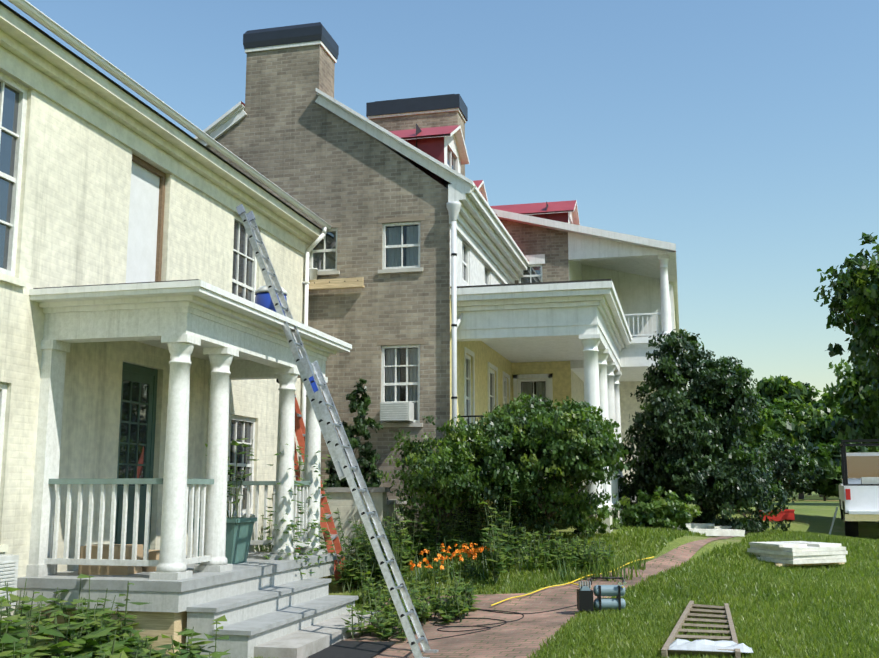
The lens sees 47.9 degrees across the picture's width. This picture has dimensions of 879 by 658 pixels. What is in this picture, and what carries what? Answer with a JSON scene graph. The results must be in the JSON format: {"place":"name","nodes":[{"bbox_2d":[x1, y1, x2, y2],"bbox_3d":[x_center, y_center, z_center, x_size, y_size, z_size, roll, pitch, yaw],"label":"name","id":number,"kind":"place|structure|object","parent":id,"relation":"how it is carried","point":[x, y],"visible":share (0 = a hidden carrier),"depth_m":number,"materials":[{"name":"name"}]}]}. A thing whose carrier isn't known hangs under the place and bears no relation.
{"place":"outdoors","nodes":[
{"label":"outdoors","id":0,"kind":"place"},
{"bbox_2d":[0,0,878,500],"label":"sky","id":1,"kind":"structure","parent":0,"point":[742,136],"materials":[{"name":"blue"}]},
{"bbox_2d":[343,536,734,657],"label":"brick path","id":2,"kind":"structure","parent":0,"point":[527,633],"depth_m":11.71,"materials":[{"name":"brown brick"}]},
{"bbox_2d":[306,641,395,657],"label":"door mat","id":3,"kind":"object","parent":2,"relation":"on","point":[354,649],"depth_m":10.39,"materials":[{"name":"black rubber"}]},
{"bbox_2d":[407,557,653,642],"bbox_3d":[1.588,3.468,12.976,5.750,0.629,1.039,9,-13,-43],"label":"air hose and cords","id":4,"kind":"object","parent":2,"relation":"on","point":[505,622],"visible":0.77,"depth_m":12.14,"materials":[{"name":"yellow plastic"}]},
{"bbox_2d":[220,491,878,657],"bbox_3d":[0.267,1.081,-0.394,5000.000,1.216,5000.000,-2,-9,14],"label":"lawn","id":5,"kind":"structure","parent":0,"point":[814,516],"depth_m":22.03,"materials":[{"name":"green plant"}]},
{"bbox_2d":[0,1,323,617],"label":"house","id":6,"kind":"structure","parent":5,"relation":"on","point":[104,179],"depth_m":12.10,"materials":[{"name":"beige paint"}]},
{"bbox_2d":[0,554,18,608],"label":"air conditioner","id":7,"kind":"object","parent":6,"relation":"attached to","point":[9,569],"depth_m":9.53,"materials":[{"name":"white paint"}]},
{"bbox_2d":[8,0,331,480],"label":"rain gutter","id":8,"kind":"object","parent":6,"relation":"attached to","point":[48,23],"visible":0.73,"depth_m":13.17,"materials":[{"name":"white metal"}]},
{"bbox_2d":[17,279,382,657],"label":"porch","id":9,"kind":"object","parent":5,"relation":"on","point":[272,605],"visible":0.9,"depth_m":10.69,"materials":[{"name":"grey paint"}]},
{"bbox_2d":[78,544,159,574],"bbox_3d":[-3.514,2.547,10.980,0.658,0.300,0.923,-4,-10,25],"label":"cardboard box","id":10,"kind":"object","parent":9,"relation":"on","point":[108,569],"visible":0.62,"depth_m":10.64,"materials":[{"name":"brown cardboard"}]},
{"bbox_2d":[193,439,256,563],"bbox_3d":[-2.701,2.148,12.432,0.620,1.548,0.620,-2,-9,14],"label":"trash bin","id":11,"kind":"object","parent":9,"relation":"on","point":[239,530],"visible":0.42,"depth_m":12.23,"materials":[{"name":"green plastic"}]},
{"bbox_2d":[205,438,256,503],"bbox_3d":[-2.748,1.816,12.591,0.600,0.876,0.822,-10,-14,47],"label":"potted plant","id":12,"kind":"object","parent":11,"relation":"in","point":[234,442],"visible":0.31,"depth_m":12.63,"materials":[{"name":"green plant"}]},
{"bbox_2d":[255,285,286,314],"bbox_3d":[-2.261,-0.306,13.238,0.430,0.530,0.423,-2,-9,14],"label":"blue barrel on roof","id":13,"kind":"object","parent":9,"relation":"on","point":[263,297],"visible":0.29,"depth_m":13.06,"materials":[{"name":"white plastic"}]},
{"bbox_2d":[276,379,345,583],"bbox_3d":[-1.941,2.297,15.075,1.086,3.078,0.870,0,-9,1],"label":"stepladder","id":14,"kind":"object","parent":5,"relation":"on","point":[299,429],"visible":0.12,"depth_m":15.17,"materials":[{"name":"metal"}]},
{"bbox_2d":[0,444,646,657],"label":"garden plants","id":15,"kind":"object","parent":5,"relation":"on","point":[40,648],"depth_m":13.35,"materials":[{"name":"green plant"}]},
{"bbox_2d":[236,204,438,657],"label":"extension ladder","id":16,"kind":"object","parent":5,"relation":"on","point":[335,446],"visible":0.98,"depth_m":11.44,"materials":[{"name":"metal"}]},
{"bbox_2d":[295,487,406,564],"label":"garden wall","id":17,"kind":"structure","parent":5,"relation":"on","point":[342,500],"depth_m":16.33,"materials":[{"name":"beige paint"}]},
{"bbox_2d":[323,378,391,521],"bbox_3d":[-1.350,2.474,17.070,1.349,3.284,1.002,-2,-9,14],"label":"shrub","id":18,"kind":"object","parent":5,"relation":"on","point":[360,421],"depth_m":17.12,"materials":[{"name":"green plant"}]},
{"bbox_2d":[194,22,528,538],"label":"brick house","id":19,"kind":"structure","parent":5,"relation":"on","point":[294,128],"depth_m":18.67,"materials":[{"name":"brown brick"}]},
{"bbox_2d":[309,268,364,290],"bbox_3d":[-1.934,-0.948,18.413,1.100,0.400,0.180,-2,-9,14],"label":"wooden plank","id":20,"kind":"object","parent":19,"relation":"attached to","point":[334,284],"visible":0.9,"depth_m":18.37,"materials":[{"name":"beige wood"}]},
{"bbox_2d":[380,402,413,421],"bbox_3d":[-0.761,1.488,17.719,0.540,0.330,0.338,-2,-9,14],"label":"air conditioner","id":21,"kind":"object","parent":19,"relation":"on","point":[396,411],"depth_m":17.57,"materials":[{"name":"white paint"}]},
{"bbox_2d":[373,124,468,188],"bbox_3d":[-0.520,-3.241,20.056,1.936,1.710,1.730,-2,-9,14],"label":"dormer","id":22,"kind":"object","parent":19,"relation":"on","point":[445,145],"visible":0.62,"depth_m":19.41,"materials":[{"name":"white paint"}]},
{"bbox_2d":[446,201,462,430],"bbox_3d":[0.309,0.825,17.780,0.280,6.260,0.666,-2,-9,14],"label":"downspout","id":23,"kind":"object","parent":19,"relation":"attached to","point":[453,208],"visible":0.77,"depth_m":17.80,"materials":[{"name":"white metal"}]},
{"bbox_2d":[473,180,488,203],"bbox_3d":[0.327,-2.679,22.415,1.368,1.350,1.430,-2,-9,14],"label":"dormer","id":24,"kind":"object","parent":19,"relation":"on","point":[480,185],"visible":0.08,"depth_m":22.45,"materials":[{"name":"red paint"}]},
{"bbox_2d":[377,414,492,556],"bbox_3d":[-0.040,2.620,15.617,1.789,2.537,1.916,-2,-9,14],"label":"wispy shrub","id":25,"kind":"object","parent":5,"relation":"on","point":[455,454],"depth_m":15.46,"materials":[{"name":"green plant"}]},
{"bbox_2d":[448,496,480,535],"bbox_3d":[0.422,3.280,16.791,0.560,0.880,0.560,-2,-9,14],"label":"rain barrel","id":26,"kind":"object","parent":5,"relation":"on","point":[469,509],"visible":0.1,"depth_m":16.57,"materials":[{"name":"black plastic"}]},
{"bbox_2d":[450,279,631,532],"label":"portico","id":27,"kind":"structure","parent":5,"relation":"on","point":[585,321],"depth_m":17.91,"materials":[{"name":"beige paint"}]},
{"bbox_2d":[462,392,629,545],"bbox_3d":[1.704,2.378,16.072,2.786,2.730,2.523,-2,-9,14],"label":"bush","id":28,"kind":"object","parent":5,"relation":"on","point":[532,446],"depth_m":15.47,"materials":[{"name":"green plant"}]},
{"bbox_2d":[492,209,687,517],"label":"house","id":29,"kind":"structure","parent":5,"relation":"on","point":[640,272],"depth_m":24.38,"materials":[{"name":"white paint"}]},
{"bbox_2d":[490,200,579,224],"bbox_3d":[1.508,-2.763,26.619,4.372,1.150,1.580,-2,-9,14],"label":"dormer","id":30,"kind":"object","parent":29,"relation":"on","point":[564,211],"visible":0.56,"depth_m":25.88,"materials":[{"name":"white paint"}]},
{"bbox_2d":[566,498,619,538],"bbox_3d":[2.543,3.239,16.412,0.884,0.896,0.806,-2,-9,14],"label":"shrub tuft","id":31,"kind":"object","parent":5,"relation":"on","point":[588,523],"depth_m":16.32,"materials":[{"name":"green plant"}]},
{"bbox_2d":[577,577,626,612],"bbox_3d":[1.959,3.208,11.920,0.577,0.415,0.242,0,-9,-1],"label":"air compressor","id":32,"kind":"object","parent":5,"relation":"on","point":[585,601],"visible":0.92,"depth_m":11.88,"materials":[{"name":"blue metal"}]},
{"bbox_2d":[611,486,701,530],"bbox_3d":[4.007,3.447,18.410,1.732,1.041,1.195,-2,-9,14],"label":"shrub","id":33,"kind":"object","parent":5,"relation":"on","point":[633,516],"depth_m":18.12,"materials":[{"name":"green plant"}]},
{"bbox_2d":[618,328,790,532],"bbox_3d":[5.304,2.212,21.108,3.798,4.485,3.409,-2,-9,14],"label":"holly tree","id":34,"kind":"object","parent":5,"relation":"on","point":[716,401],"depth_m":20.41,"materials":[{"name":"green plant"}]},
{"bbox_2d":[661,601,753,657],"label":"wooden step ladder on grass","id":35,"kind":"object","parent":5,"relation":"on","point":[704,645],"visible":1,"depth_m":9.68,"materials":[{"name":"brown wood"}]},
{"bbox_2d":[673,523,748,536],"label":"stacked boards","id":36,"kind":"object","parent":5,"relation":"on","point":[708,529],"depth_m":18.78,"materials":[{"name":"white wood"}]},
{"bbox_2d":[644,442,785,522],"bbox_3d":[5.819,3.340,20.716,2.900,2.122,3.454,-2,-9,14],"label":"bush","id":37,"kind":"object","parent":5,"relation":"on","point":[682,473],"depth_m":19.90,"materials":[{"name":"green plant"}]},
{"bbox_2d":[736,411,764,453],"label":"tree","id":38,"kind":"object","parent":5,"relation":"on","point":[755,433],"visible":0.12,"depth_m":42.17,"materials":[{"name":"green plant"}]},
{"bbox_2d":[757,396,774,410],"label":"tree","id":39,"kind":"object","parent":5,"relation":"on","point":[762,401],"visible":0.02,"depth_m":76.22,"materials":[{"name":"green plant"}]},
{"bbox_2d":[757,407,778,446],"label":"tree","id":40,"kind":"object","parent":5,"relation":"on","point":[768,419],"visible":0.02,"depth_m":59.41,"materials":[{"name":"green plant"}]},
{"bbox_2d":[760,508,794,520],"bbox_3d":[7.899,4.339,23.166,0.827,0.289,0.918,-2,-9,14],"label":"wheelbarrow","id":41,"kind":"object","parent":5,"relation":"on","point":[787,514],"visible":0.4,"depth_m":23.15,"materials":[{"name":"red plastic"}]},
{"bbox_2d":[737,432,822,504],"bbox_3d":[8.143,3.717,24.946,2.735,2.212,2.772,-2,-9,14],"label":"tree","id":42,"kind":"object","parent":5,"relation":"on","point":[788,461],"depth_m":24.27,"materials":[{"name":"green plant"}]},
{"bbox_2d":[770,398,793,405],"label":"tree","id":43,"kind":"object","parent":5,"relation":"on","point":[777,401],"depth_m":86.77,"materials":[{"name":"green plant"}]},
{"bbox_2d":[755,374,822,405],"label":"tree","id":44,"kind":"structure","parent":5,"relation":"on","point":[771,388],"depth_m":93.13,"materials":[{"name":"green plant"}]},
{"bbox_2d":[747,541,847,566],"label":"stacked boards","id":45,"kind":"object","parent":5,"relation":"on","point":[794,553],"visible":0.96,"depth_m":15.37,"materials":[{"name":"white wood"}]},
{"bbox_2d":[758,440,840,491],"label":"tree","id":46,"kind":"object","parent":5,"relation":"on","point":[819,454],"visible":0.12,"depth_m":52.81,"materials":[{"name":"green plant"}]},
{"bbox_2d":[769,399,832,498],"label":"tree","id":47,"kind":"object","parent":5,"relation":"on","point":[791,419],"depth_m":61.38,"materials":[{"name":"green plant"}]},
{"bbox_2d":[788,392,838,496],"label":"tree","id":48,"kind":"object","parent":5,"relation":"on","point":[820,403],"depth_m":77.50,"materials":[{"name":"green plant"}]},
{"bbox_2d":[799,441,868,500],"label":"hedge","id":49,"kind":"object","parent":5,"relation":"on","point":[831,489],"depth_m":53.30,"materials":[{"name":"green plant"}]},
{"bbox_2d":[805,402,872,443],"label":"tree","id":50,"kind":"object","parent":5,"relation":"on","point":[819,422],"visible":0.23,"depth_m":59.41,"materials":[{"name":"green plant"}]},
{"bbox_2d":[813,232,878,415],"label":"tree","id":51,"kind":"object","parent":5,"relation":"on","point":[858,286],"depth_m":38.60,"materials":[{"name":"green plant"}]},
{"bbox_2d":[823,358,878,451],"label":"tree","id":52,"kind":"object","parent":5,"relation":"on","point":[849,396],"visible":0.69,"depth_m":42.34,"materials":[{"name":"green plant"}]},
{"bbox_2d":[829,439,878,536],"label":"white pickup truck","id":53,"kind":"object","parent":5,"relation":"on","point":[859,493],"visible":0.94,"depth_m":20.63,"materials":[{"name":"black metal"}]},
{"bbox_2d":[853,443,878,452],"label":"tree","id":54,"kind":"object","parent":5,"relation":"on","point":[869,449],"depth_m":53.34,"materials":[{"name":"green plant"}]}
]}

